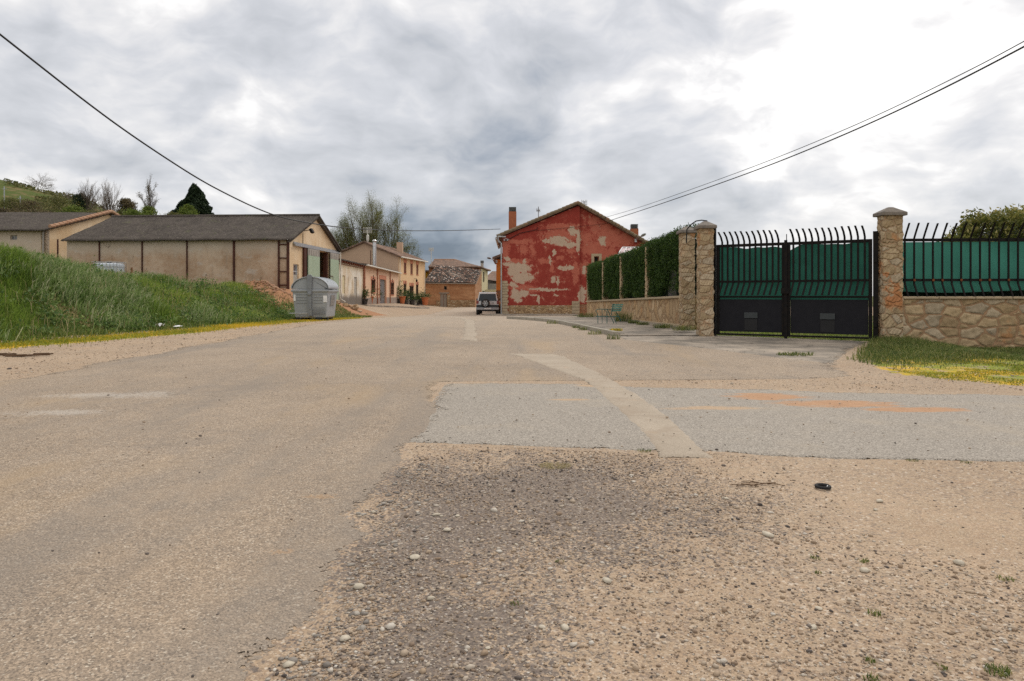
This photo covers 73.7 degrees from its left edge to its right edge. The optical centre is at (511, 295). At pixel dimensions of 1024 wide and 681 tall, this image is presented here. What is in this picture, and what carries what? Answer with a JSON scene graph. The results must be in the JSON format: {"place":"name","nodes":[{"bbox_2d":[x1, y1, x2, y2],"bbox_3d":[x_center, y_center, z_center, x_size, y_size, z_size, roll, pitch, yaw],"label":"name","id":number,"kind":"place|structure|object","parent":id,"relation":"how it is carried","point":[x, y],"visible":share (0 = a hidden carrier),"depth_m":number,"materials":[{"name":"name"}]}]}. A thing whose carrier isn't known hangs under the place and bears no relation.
{"place":"outdoors","nodes":[
{"label":"outdoors","id":0,"kind":"place"},
{"bbox_2d":[0,33,493,230],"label":"overhead cable","id":1,"kind":"object","parent":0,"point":[48,72],"visible":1,"depth_m":18.41,"materials":[{"name":"rubber"}]},
{"bbox_2d":[364,305,429,308],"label":"house pavement","id":2,"kind":"structure","parent":0,"point":[398,306],"depth_m":62.74,"materials":[{"name":"concrete"}]},
{"bbox_2d":[0,307,848,680],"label":"road","id":3,"kind":"structure","parent":0,"point":[238,565],"depth_m":4.51,"materials":[{"name":"asphalt"}]},
{"bbox_2d":[436,316,477,340],"bbox_3d":[-2.440,1.142,28.327,2.179,0.319,27.998,0,0,-7],"label":"pale road patch","id":4,"kind":"object","parent":3,"relation":"on","point":[470,334],"visible":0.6,"depth_m":20.12,"materials":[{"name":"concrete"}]},
{"bbox_2d":[476,292,500,314],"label":"parked car","id":5,"kind":"object","parent":3,"relation":"on","point":[487,301],"visible":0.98,"depth_m":53.73,"materials":[{"name":"grey metal"}]},
{"bbox_2d":[507,316,617,335],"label":"kerb","id":6,"kind":"structure","parent":3,"relation":"on","point":[603,331],"depth_m":22.32,"materials":[{"name":"concrete"}]},
{"bbox_2d":[607,333,620,338],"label":"weed","id":7,"kind":"object","parent":3,"relation":"on","point":[612,337],"visible":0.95,"depth_m":16.16,"materials":[{"name":"green plant"}]},
{"bbox_2d":[0,180,1023,680],"bbox_3d":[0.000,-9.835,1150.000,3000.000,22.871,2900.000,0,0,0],"label":"ground","id":8,"kind":"structure","parent":0,"point":[968,530],"depth_m":3.02,"materials":[{"name":"soil"}]},
{"bbox_2d":[0,207,11,211],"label":"scrub bush","id":9,"kind":"object","parent":8,"relation":"on","point":[3,210],"visible":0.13,"depth_m":65.96,"materials":[{"name":"green plant"}]},
{"bbox_2d":[0,196,26,211],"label":"scrub bush","id":10,"kind":"object","parent":8,"relation":"on","point":[4,203],"visible":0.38,"depth_m":73.45,"materials":[{"name":"green plant"}]},
{"bbox_2d":[0,353,52,356],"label":"bark litter","id":11,"kind":"object","parent":8,"relation":"on","point":[16,354],"visible":1,"depth_m":12.06,"materials":[{"name":"wood"}]},
{"bbox_2d":[4,195,49,211],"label":"scrub bush","id":12,"kind":"object","parent":8,"relation":"on","point":[29,203],"visible":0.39,"depth_m":71.44,"materials":[{"name":"green plant"}]},
{"bbox_2d":[25,174,55,189],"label":"bare tree","id":13,"kind":"object","parent":8,"relation":"on","point":[37,183],"visible":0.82,"depth_m":97.95,"materials":[{"name":"grey plant"}]},
{"bbox_2d":[27,207,54,212],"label":"scrub bush","id":14,"kind":"object","parent":8,"relation":"on","point":[40,210],"visible":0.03,"depth_m":63.66,"materials":[{"name":"green plant"}]},
{"bbox_2d":[0,178,116,211],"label":"hillside scrub","id":15,"kind":"object","parent":8,"relation":"on","point":[23,185],"visible":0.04,"depth_m":90.96,"materials":[{"name":"green plant"}]},
{"bbox_2d":[26,194,90,211],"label":"scrub bush","id":16,"kind":"object","parent":8,"relation":"on","point":[61,200],"visible":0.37,"depth_m":69.30,"materials":[{"name":"green plant"}]},
{"bbox_2d":[0,210,118,259],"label":"barn","id":17,"kind":"structure","parent":8,"relation":"on","point":[38,231],"depth_m":42.51,"materials":[{"name":"paint"}]},
{"bbox_2d":[61,191,74,200],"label":"bare tree","id":18,"kind":"object","parent":8,"relation":"on","point":[67,195],"visible":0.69,"depth_m":89.98,"materials":[{"name":"grey plant"}]},
{"bbox_2d":[57,204,87,211],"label":"scrub bush","id":19,"kind":"object","parent":8,"relation":"on","point":[72,208],"visible":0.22,"depth_m":65.48,"materials":[{"name":"green plant"}]},
{"bbox_2d":[71,191,90,210],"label":"bush","id":20,"kind":"object","parent":8,"relation":"on","point":[79,199],"visible":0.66,"depth_m":83.40,"materials":[{"name":"green plant"}]},
{"bbox_2d":[75,180,101,211],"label":"bare tree","id":21,"kind":"object","parent":8,"relation":"on","point":[91,196],"visible":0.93,"depth_m":83.81,"materials":[{"name":"grey plant"}]},
{"bbox_2d":[88,181,123,211],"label":"bare tree","id":22,"kind":"object","parent":8,"relation":"on","point":[106,198],"visible":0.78,"depth_m":79.57,"materials":[{"name":"grey plant"}]},
{"bbox_2d":[92,261,125,273],"bbox_3d":[-20.764,-1.164,35.199,1.223,1.152,1.024,0,0,-5],"label":"water tank","id":23,"kind":"object","parent":8,"relation":"on","point":[107,265],"visible":0.34,"depth_m":34.77,"materials":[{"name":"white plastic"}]},
{"bbox_2d":[113,197,137,214],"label":"bush","id":24,"kind":"object","parent":8,"relation":"on","point":[124,204],"visible":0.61,"depth_m":79.52,"materials":[{"name":"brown plant"}]},
{"bbox_2d":[116,207,149,214],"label":"scrub bush","id":25,"kind":"object","parent":8,"relation":"on","point":[130,211],"visible":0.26,"depth_m":71.52,"materials":[{"name":"green plant"}]},
{"bbox_2d":[0,244,289,335],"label":"dry stalks","id":26,"kind":"object","parent":8,"relation":"on","point":[190,287],"visible":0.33,"depth_m":22.02,"materials":[{"name":"green plant"}]},
{"bbox_2d":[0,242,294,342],"bbox_3d":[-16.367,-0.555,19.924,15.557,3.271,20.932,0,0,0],"label":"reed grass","id":27,"kind":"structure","parent":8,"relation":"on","point":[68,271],"depth_m":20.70,"materials":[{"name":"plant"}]},
{"bbox_2d":[137,174,157,207],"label":"poplar","id":28,"kind":"object","parent":8,"relation":"on","point":[149,195],"visible":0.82,"depth_m":85.66,"materials":[{"name":"grey plant"}]},
{"bbox_2d":[140,205,157,214],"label":"bush","id":29,"kind":"object","parent":8,"relation":"on","point":[150,210],"visible":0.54,"depth_m":75.54,"materials":[{"name":"green plant"}]},
{"bbox_2d":[0,241,339,341],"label":"bank grass","id":30,"kind":"structure","parent":8,"relation":"on","point":[10,283],"depth_m":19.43,"materials":[{"name":"plant"}]},
{"bbox_2d":[0,320,346,378],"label":"verge gravel","id":31,"kind":"structure","parent":8,"relation":"on","point":[121,349],"depth_m":13.65,"materials":[{"name":"gravel"}]},
{"bbox_2d":[165,212,184,214],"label":"scrub bush","id":32,"kind":"object","parent":8,"relation":"on","point":[173,213],"visible":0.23,"depth_m":79.51,"materials":[{"name":"green plant"}]},
{"bbox_2d":[1,313,353,342],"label":"verge grass","id":33,"kind":"structure","parent":8,"relation":"on","point":[61,331],"depth_m":17.50,"materials":[{"name":"plant"}]},
{"bbox_2d":[0,317,362,350],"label":"moss strip","id":34,"kind":"object","parent":8,"relation":"on","point":[16,344],"visible":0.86,"depth_m":17.68,"materials":[{"name":"yellow plant"}]},
{"bbox_2d":[178,204,199,214],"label":"bush","id":35,"kind":"object","parent":8,"relation":"on","point":[187,209],"visible":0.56,"depth_m":85.47,"materials":[{"name":"green plant"}]},
{"bbox_2d":[170,183,212,214],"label":"evergreen tree","id":36,"kind":"object","parent":8,"relation":"on","point":[195,196],"visible":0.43,"depth_m":91.03,"materials":[{"name":"green plant"}]},
{"bbox_2d":[57,214,345,301],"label":"barn","id":37,"kind":"structure","parent":8,"relation":"on","point":[279,252],"depth_m":38.62,"materials":[{"name":"paint"}]},
{"bbox_2d":[293,264,296,274],"bbox_3d":[-12.454,-1.200,39.011,0.050,1.200,0.810,0,0,3],"label":"window","id":38,"kind":"structure","parent":37,"relation":"in","point":[294,265],"depth_m":39.12,"materials":[{"name":"white plastic"}]},
{"bbox_2d":[308,248,319,276],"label":"sliding door","id":39,"kind":"structure","parent":37,"relation":"in","point":[313,255],"depth_m":41.45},
{"bbox_2d":[330,253,338,299],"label":"sliding door","id":40,"kind":"structure","parent":37,"relation":"in","point":[334,264],"depth_m":45.48,"materials":[{"name":"metal"}]},
{"bbox_2d":[243,280,292,297],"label":"earth clods","id":41,"kind":"object","parent":8,"relation":"on","point":[275,288],"visible":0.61,"depth_m":35.82,"materials":[{"name":"brown soil"}]},
{"bbox_2d":[187,279,373,319],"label":"grass","id":42,"kind":"structure","parent":8,"relation":"on","point":[342,309],"depth_m":34.22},
{"bbox_2d":[282,660,294,667],"bbox_3d":[-0.693,1.144,2.120,0.038,0.013,0.029,0,0,-24],"label":"stone","id":43,"kind":"object","parent":8,"relation":"on","point":[288,663],"visible":1,"depth_m":2.11,"materials":[{"name":"stone"}]},
{"bbox_2d":[289,275,338,320],"bbox_3d":[-8.236,0.094,28.500,1.612,1.900,1.700,0,0,0],"label":"waste container","id":44,"kind":"object","parent":8,"relation":"on","point":[315,297],"visible":0.91,"depth_m":27.83,"materials":[{"name":"grey metal"}]},
{"bbox_2d":[339,635,350,641],"bbox_3d":[-0.557,1.144,2.279,0.035,0.015,0.043,0,0,23],"label":"stone","id":45,"kind":"object","parent":8,"relation":"on","point":[343,637],"visible":1,"depth_m":2.27,"materials":[{"name":"stone"}]},
{"bbox_2d":[336,300,367,314],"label":"rubble debris","id":46,"kind":"object","parent":8,"relation":"on","point":[344,304],"visible":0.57,"depth_m":41.58,"materials":[{"name":"stone"}]},
{"bbox_2d":[339,258,365,304],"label":"shed","id":47,"kind":"structure","parent":8,"relation":"on","point":[351,282],"depth_m":51.56,"materials":[{"name":"paint"}]},
{"bbox_2d":[352,583,364,589],"bbox_3d":[-0.603,1.139,2.677,0.041,0.021,0.049,0,0,19],"label":"stone","id":48,"kind":"object","parent":8,"relation":"on","point":[360,586],"visible":1,"depth_m":2.67,"materials":[{"name":"stone"}]},
{"bbox_2d":[362,287,369,304],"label":"potted plant","id":49,"kind":"object","parent":8,"relation":"on","point":[364,301],"visible":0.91,"depth_m":55.85,"materials":[{"name":"green plant"}]},
{"bbox_2d":[330,189,421,258],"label":"tree","id":50,"kind":"object","parent":8,"relation":"on","point":[345,242],"visible":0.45,"depth_m":102.65,"materials":[{"name":"green plant"}]},
{"bbox_2d":[362,240,401,304],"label":"garage","id":51,"kind":"structure","parent":8,"relation":"on","point":[376,277],"depth_m":65.94,"materials":[{"name":"paint"}]},
{"bbox_2d":[371,275,375,292],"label":"window","id":52,"kind":"structure","parent":51,"relation":"in","point":[373,281],"depth_m":61.14,"materials":[{"name":"black glass"}]},
{"bbox_2d":[339,227,427,305],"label":"house","id":53,"kind":"structure","parent":8,"relation":"on","point":[410,268],"depth_m":77.91,"materials":[{"name":"paint"}]},
{"bbox_2d":[397,280,402,302],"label":"potted plant","id":54,"kind":"object","parent":8,"relation":"on","point":[398,299],"visible":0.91,"depth_m":75.77,"materials":[{"name":"green plant"}]},
{"bbox_2d":[398,287,407,303],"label":"potted plant","id":55,"kind":"object","parent":8,"relation":"on","point":[402,299],"visible":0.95,"depth_m":75.80,"materials":[{"name":"green plant"}]},
{"bbox_2d":[409,291,416,304],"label":"potted plant","id":56,"kind":"object","parent":8,"relation":"on","point":[412,301],"visible":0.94,"depth_m":79.82,"materials":[{"name":"green plant"}]},
{"bbox_2d":[410,554,419,559],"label":"stone","id":57,"kind":"object","parent":8,"relation":"on","point":[414,556],"visible":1,"depth_m":2.97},
{"bbox_2d":[418,292,430,304],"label":"potted plant","id":58,"kind":"object","parent":8,"relation":"on","point":[425,298],"visible":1,"depth_m":81.74,"materials":[{"name":"orange plant"}]},
{"bbox_2d":[425,265,481,306],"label":"adobe barn","id":59,"kind":"structure","parent":8,"relation":"on","point":[448,286],"depth_m":94.79,"materials":[{"name":"brown brick"}]},
{"bbox_2d":[440,294,446,306],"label":"door","id":60,"kind":"structure","parent":59,"relation":"in","point":[441,295],"depth_m":94.49,"materials":[{"name":"grey wood"}]},
{"bbox_2d":[428,259,490,291],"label":"house","id":61,"kind":"structure","parent":8,"relation":"on","point":[452,262],"depth_m":106.25,"materials":[{"name":"paint"}]},
{"bbox_2d":[484,271,495,291],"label":"house","id":62,"kind":"structure","parent":8,"relation":"on","point":[492,281],"depth_m":115.04,"materials":[{"name":"paint"}]},
{"bbox_2d":[492,254,500,301],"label":"house","id":63,"kind":"structure","parent":8,"relation":"on","point":[498,274],"depth_m":62.00,"materials":[{"name":"orange paint"}]},
{"bbox_2d":[3,326,1023,680],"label":"loose grit","id":64,"kind":"object","parent":8,"relation":"on","point":[617,526],"visible":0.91,"depth_m":3.41,"materials":[{"name":"gravel"}]},
{"bbox_2d":[537,461,571,468],"bbox_3d":[0.300,1.130,4.567,0.289,0.019,0.243,0,0,-23],"label":"dry grass clump","id":65,"kind":"object","parent":8,"relation":"on","point":[551,465],"visible":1,"depth_m":4.56,"materials":[{"name":"plant"}]},
{"bbox_2d":[561,623,568,630],"bbox_3d":[0.183,1.145,2.359,0.026,0.011,0.049,0,0,-6],"label":"stone","id":66,"kind":"object","parent":8,"relation":"on","point":[564,626],"visible":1,"depth_m":2.35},
{"bbox_2d":[495,201,647,314],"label":"house","id":67,"kind":"structure","parent":8,"relation":"on","point":[547,258],"depth_m":50.00,"materials":[{"name":"paint"}]},
{"bbox_2d":[608,41,1023,216],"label":"overhead cable","id":68,"kind":"object","parent":67,"relation":"attached to","point":[858,123],"visible":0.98,"depth_m":19.47,"materials":[{"name":"rubber"}]},
{"bbox_2d":[609,46,1023,220],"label":"overhead cable","id":69,"kind":"object","parent":67,"relation":"attached to","point":[1020,48],"visible":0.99,"depth_m":18.71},
{"bbox_2d":[602,577,611,583],"bbox_3d":[0.382,1.141,2.738,0.034,0.014,0.050,0,0,-21],"label":"stone","id":70,"kind":"object","parent":8,"relation":"on","point":[606,579],"visible":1,"depth_m":2.73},
{"bbox_2d":[618,247,636,254],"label":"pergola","id":71,"kind":"object","parent":8,"relation":"on","point":[623,249],"visible":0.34,"depth_m":42.13,"materials":[{"name":"white fabric"}]},
{"bbox_2d":[586,247,696,329],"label":"garden wall","id":72,"kind":"structure","parent":8,"relation":"on","point":[661,310],"depth_m":23.89,"materials":[{"name":"stone"}]},
{"bbox_2d":[585,259,609,300],"bbox_3d":[4.295,-0.731,33.178,0.949,2.027,3.733,0,0,-4],"label":"hedge","id":73,"kind":"object","parent":72,"relation":"on","point":[594,273],"visible":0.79,"depth_m":33.04,"materials":[{"name":"green plant"}]},
{"bbox_2d":[601,251,620,298],"bbox_3d":[4.564,-0.835,29.463,0.932,2.064,3.395,0,0,-4],"label":"hedge","id":74,"kind":"object","parent":72,"relation":"on","point":[611,276],"visible":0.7,"depth_m":29.25,"materials":[{"name":"green plant"}]},
{"bbox_2d":[619,242,661,298],"bbox_3d":[4.816,-0.892,25.771,0.942,2.066,3.741,0,0,-5],"label":"hedge","id":75,"kind":"object","parent":72,"relation":"on","point":[633,272],"visible":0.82,"depth_m":25.49,"materials":[{"name":"green plant"}]},
{"bbox_2d":[644,223,698,296],"bbox_3d":[5.129,-1.037,21.591,0.952,2.205,4.338,0,0,-4],"label":"hedge","id":76,"kind":"object","parent":72,"relation":"on","point":[662,264],"visible":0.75,"depth_m":21.73,"materials":[{"name":"green plant"}]},
{"bbox_2d":[676,226,696,328],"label":"gate pillar","id":77,"kind":"structure","parent":8,"relation":"on","point":[686,291],"depth_m":19.03,"materials":[{"name":"stone"}]},
{"bbox_2d":[686,220,716,335],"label":"gate pillar","id":78,"kind":"structure","parent":8,"relation":"on","point":[705,276],"depth_m":17.05,"materials":[{"name":"stone"}]},
{"bbox_2d":[694,225,877,341],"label":"gate","id":79,"kind":"structure","parent":78,"relation":"attached to","point":[818,286],"depth_m":16.22,"materials":[{"name":"black metal"}]},
{"bbox_2d":[410,383,1023,461],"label":"grey road strip","id":80,"kind":"object","parent":8,"relation":"on","point":[724,421],"visible":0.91,"depth_m":6.07,"materials":[{"name":"concrete"}]},
{"bbox_2d":[513,354,712,457],"bbox_3d":[0.848,1.107,9.174,1.167,0.096,8.899,0,0,-10],"label":"pale road band","id":81,"kind":"object","parent":80,"relation":"on","point":[634,408],"visible":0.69,"depth_m":6.60,"materials":[{"name":"concrete"}]},
{"bbox_2d":[618,335,863,363],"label":"gate ramp","id":82,"kind":"structure","parent":8,"relation":"on","point":[773,347],"depth_m":14.51,"materials":[{"name":"concrete"}]},
{"bbox_2d":[776,351,818,355],"bbox_3d":[5.070,1.024,12.164,0.703,0.074,0.497,0,0,-15],"label":"weed","id":83,"kind":"object","parent":82,"relation":"on","point":[793,353],"visible":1,"depth_m":12.12,"materials":[{"name":"green plant"}]},
{"bbox_2d":[730,481,784,486],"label":"twig litter","id":84,"kind":"object","parent":8,"relation":"on","point":[741,484],"visible":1,"depth_m":4.10,"materials":[{"name":"wood"}]},
{"bbox_2d":[762,531,773,537],"bbox_3d":[1.219,1.140,3.257,0.041,0.020,0.072,0,0,-33],"label":"stone","id":85,"kind":"object","parent":8,"relation":"on","point":[767,534],"visible":0.94,"depth_m":3.25,"materials":[{"name":"stone"}]},
{"bbox_2d":[548,353,1022,390],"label":"verge gravel","id":86,"kind":"structure","parent":8,"relation":"on","point":[886,379],"depth_m":8.85,"materials":[{"name":"gravel"}]},
{"bbox_2d":[814,483,830,489],"bbox_3d":[1.840,1.127,4.040,0.092,0.018,0.092,0,0,0],"label":"rubber ring","id":87,"kind":"object","parent":8,"relation":"on","point":[823,486],"visible":1,"depth_m":4.02,"materials":[{"name":"rubber"}]},
{"bbox_2d":[859,567,869,572],"bbox_3d":[1.467,1.141,2.839,0.046,0.017,0.034,0,0,-35],"label":"stone","id":88,"kind":"object","parent":8,"relation":"on","point":[864,569],"visible":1,"depth_m":2.83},
{"bbox_2d":[864,656,876,663],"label":"weed","id":89,"kind":"object","parent":8,"relation":"on","point":[869,658],"visible":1,"depth_m":2.14,"materials":[{"name":"green plant"}]},
{"bbox_2d":[863,670,878,680],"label":"weed","id":90,"kind":"object","parent":8,"relation":"on","point":[872,677],"visible":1,"depth_m":2.04,"materials":[{"name":"green plant"}]},
{"bbox_2d":[868,609,880,616],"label":"weed","id":91,"kind":"object","parent":8,"relation":"on","point":[875,612],"visible":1,"depth_m":2.46,"materials":[{"name":"green plant"}]},
{"bbox_2d":[873,207,907,338],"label":"gate pillar","id":92,"kind":"structure","parent":8,"relation":"on","point":[890,265],"depth_m":15.16,"materials":[{"name":"stone"}]},
{"bbox_2d":[845,333,1023,369],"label":"grass","id":93,"kind":"structure","parent":8,"relation":"on","point":[899,349],"depth_m":12.12,"materials":[{"name":"plant"}]},
{"bbox_2d":[848,350,1023,385],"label":"moss patch","id":94,"kind":"object","parent":8,"relation":"on","point":[974,370],"visible":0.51,"depth_m":9.61,"materials":[{"name":"yellow plant"}]},
{"bbox_2d":[952,559,964,564],"bbox_3d":[1.913,1.138,2.917,0.048,0.022,0.046,0,0,0],"label":"stone","id":95,"kind":"object","parent":8,"relation":"on","point":[958,562],"visible":1,"depth_m":2.91,"materials":[{"name":"stone"}]},
{"bbox_2d":[902,296,1023,347],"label":"stone wall","id":96,"kind":"structure","parent":8,"relation":"on","point":[985,321],"depth_m":15.15,"materials":[{"name":"stone"}]},
{"bbox_2d":[902,290,1023,295],"bbox_3d":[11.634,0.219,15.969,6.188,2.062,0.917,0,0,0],"label":"coping","id":97,"kind":"object","parent":96,"relation":"on","point":[1007,293],"visible":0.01,"depth_m":15.85,"materials":[{"name":"beige stone"}]},
{"bbox_2d":[902,222,1023,295],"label":"fence","id":98,"kind":"object","parent":96,"relation":"on","point":[954,267],"visible":0.98,"depth_m":15.30,"materials":[{"name":"green metal"}]},
{"bbox_2d":[936,204,1023,241],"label":"bush","id":99,"kind":"object","parent":8,"relation":"on","point":[1015,215],"visible":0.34,"depth_m":18.21,"materials":[{"name":"green plant"}]},
{"bbox_2d":[981,661,1013,678],"bbox_3d":[1.485,1.136,2.079,0.098,0.026,0.094,0,0,0],"label":"weed","id":100,"kind":"object","parent":8,"relation":"on","point":[1002,671],"visible":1,"depth_m":2.08,"materials":[{"name":"green plant"}]},
{"bbox_2d":[0,0,1023,295],"label":"sky","id":101,"kind":"structure","parent":0,"point":[466,112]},
{"bbox_2d":[485,314,577,315],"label":"house pavement","id":102,"kind":"structure","parent":0,"point":[534,314],"depth_m":47.94,"materials":[{"name":"concrete"}]},
{"bbox_2d":[532,317,716,335],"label":"pavement","id":103,"kind":"structure","parent":0,"point":[634,329],"depth_m":20.01,"materials":[{"name":"concrete"}]},
{"bbox_2d":[578,312,595,316],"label":"weed","id":104,"kind":"object","parent":103,"relation":"on","point":[587,314],"visible":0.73,"depth_m":29.34,"materials":[{"name":"green plant"}]},
{"bbox_2d":[596,304,622,323],"bbox_3d":[3.167,0.640,22.103,0.933,0.768,0.256,0,0,-5],"label":"garden chair","id":105,"kind":"object","parent":103,"relation":"on","point":[614,307],"visible":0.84,"depth_m":22.09,"materials":[{"name":"plastic"}]},
{"bbox_2d":[613,311,633,321],"bbox_3d":[3.882,0.680,23.703,1.262,0.449,1.218,0,0,0],"label":"weed","id":106,"kind":"object","parent":103,"relation":"on","point":[624,316],"visible":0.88,"depth_m":23.68,"materials":[{"name":"green plant"}]},
{"bbox_2d":[653,322,672,327],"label":"weed","id":107,"kind":"object","parent":103,"relation":"on","point":[663,325],"visible":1,"depth_m":19.26,"materials":[{"name":"green plant"}]},
{"bbox_2d":[672,324,695,330],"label":"weed","id":108,"kind":"object","parent":103,"relation":"on","point":[681,328],"visible":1,"depth_m":18.09,"materials":[{"name":"green plant"}]},
{"bbox_2d":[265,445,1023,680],"bbox_3d":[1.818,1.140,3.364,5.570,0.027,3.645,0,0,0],"label":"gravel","id":109,"kind":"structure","parent":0,"point":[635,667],"depth_m":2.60,"materials":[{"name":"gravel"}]},
{"bbox_2d":[696,325,872,340],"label":"garden grass","id":110,"kind":"structure","parent":0,"point":[803,334],"depth_m":16.65,"materials":[{"name":"plant"}]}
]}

